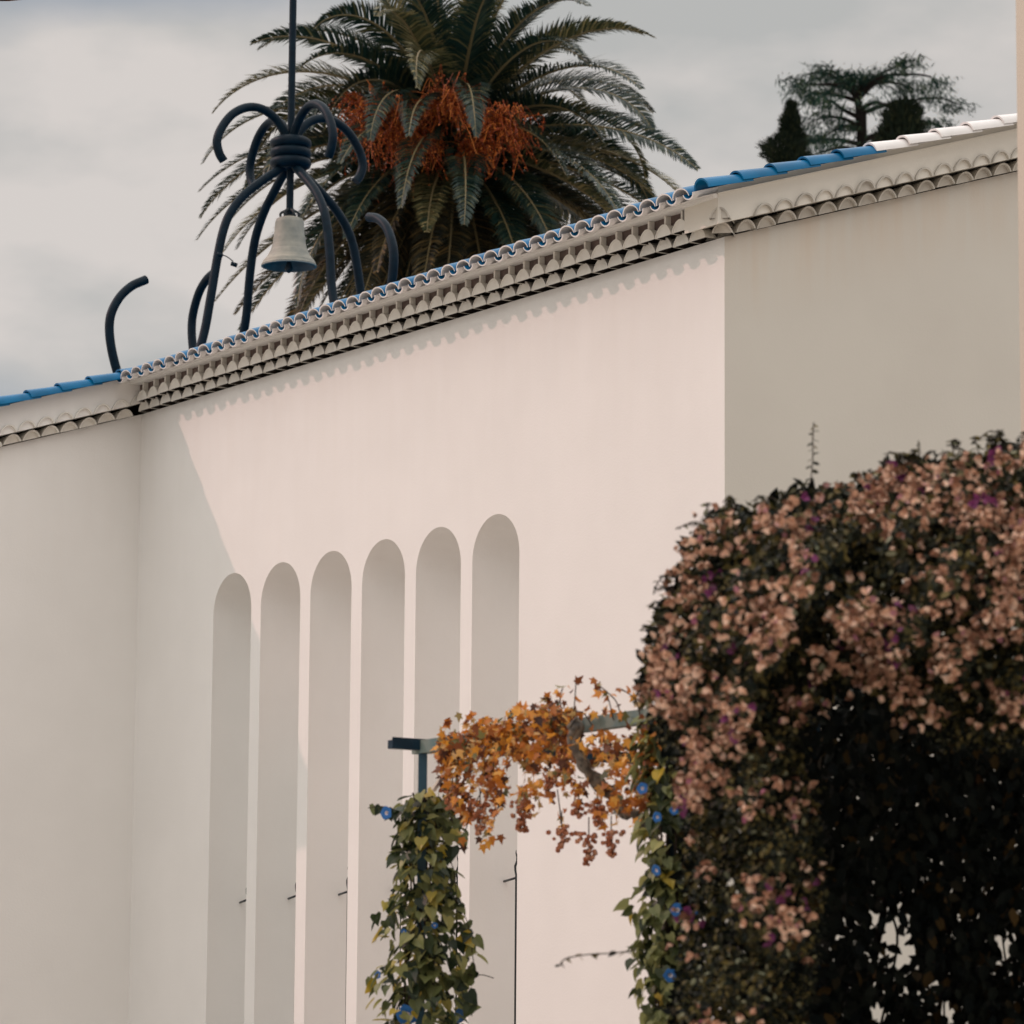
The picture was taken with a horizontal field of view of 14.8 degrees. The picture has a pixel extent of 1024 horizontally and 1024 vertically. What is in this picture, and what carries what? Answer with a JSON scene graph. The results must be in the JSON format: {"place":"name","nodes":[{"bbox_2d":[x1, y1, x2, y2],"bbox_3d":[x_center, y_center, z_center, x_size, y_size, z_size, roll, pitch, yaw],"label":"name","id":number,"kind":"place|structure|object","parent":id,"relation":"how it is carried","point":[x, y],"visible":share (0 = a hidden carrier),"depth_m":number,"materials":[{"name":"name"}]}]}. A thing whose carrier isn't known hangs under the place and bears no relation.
{"place":"outdoors","nodes":[
{"label":"outdoors","id":0,"kind":"place"},
{"bbox_2d":[0,0,1016,395],"label":"sky","id":1,"kind":"structure","parent":0,"point":[108,126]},
{"bbox_2d":[0,113,1023,1023],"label":"chapel","id":2,"kind":"structure","parent":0,"point":[270,591],"depth_m":30.67,"materials":[{"name":"white paint"}]},
{"bbox_2d":[105,0,397,372],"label":"bell tower","id":3,"kind":"structure","parent":2,"relation":"on","point":[290,150],"depth_m":39.84,"materials":[{"name":"blue metal"}]},
{"bbox_2d":[261,208,316,272],"bbox_3d":[-2.247,-2.760,39.869,0.562,0.710,0.562,0,-9,0],"label":"bell","id":4,"kind":"object","parent":3,"relation":"hanging from","point":[288,252],"visible":1,"depth_m":39.74,"materials":[{"name":"white metal"}]},
{"bbox_3d":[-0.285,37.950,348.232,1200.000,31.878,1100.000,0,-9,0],"label":"ground","id":5,"kind":"structure","parent":0,"visible":0},
{"bbox_2d":[196,0,700,329],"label":"palm tree","id":6,"kind":"object","parent":5,"relation":"on","point":[434,188],"visible":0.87,"depth_m":49.02,"materials":[{"name":"green plant"}]},
{"bbox_2d":[388,675,999,1023],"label":"pergola","id":7,"kind":"object","parent":5,"relation":"on","point":[421,748],"visible":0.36,"depth_m":16.90,"materials":[{"name":"blue paint"}]},
{"bbox_2d":[365,787,493,1023],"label":"morning glory","id":8,"kind":"object","parent":7,"relation":"attached to","point":[430,951],"visible":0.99,"depth_m":16.83,"materials":[{"name":"green plant"}]},
{"bbox_2d":[430,675,663,966],"bbox_3d":[0.236,1.541,16.142,0.742,1.694,2.093,6,-10,-32],"label":"grape vine","id":9,"kind":"object","parent":7,"relation":"on","point":[450,755],"visible":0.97,"depth_m":16.08,"materials":[{"name":"orange plant"}]},
{"bbox_2d":[613,716,707,1023],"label":"morning glory","id":10,"kind":"object","parent":7,"relation":"attached to","point":[652,956],"visible":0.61,"depth_m":15.26,"materials":[{"name":"green plant"}]},
{"bbox_2d":[754,97,813,163],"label":"cypress tree","id":11,"kind":"object","parent":5,"relation":"on","point":[787,142],"visible":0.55,"depth_m":99.73,"materials":[{"name":"green plant"}]},
{"bbox_2d":[554,422,1023,1023],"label":"bougainvillea","id":12,"kind":"object","parent":5,"relation":"on","point":[796,610],"visible":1,"depth_m":12.76,"materials":[{"name":"pink plant"}]},
{"bbox_2d":[775,52,979,154],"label":"cedar tree","id":13,"kind":"object","parent":5,"relation":"on","point":[856,86],"visible":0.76,"depth_m":119.89,"materials":[{"name":"green plant"}]},
{"bbox_2d":[873,94,929,141],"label":"dark cypress tree","id":14,"kind":"object","parent":5,"relation":"on","point":[904,116],"visible":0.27,"depth_m":94.64,"materials":[{"name":"green plant"}]},
{"bbox_2d":[1016,0,1023,634],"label":"house","id":15,"kind":"structure","parent":5,"relation":"on","point":[1020,64],"depth_m":16.18,"materials":[{"name":"white paint"}]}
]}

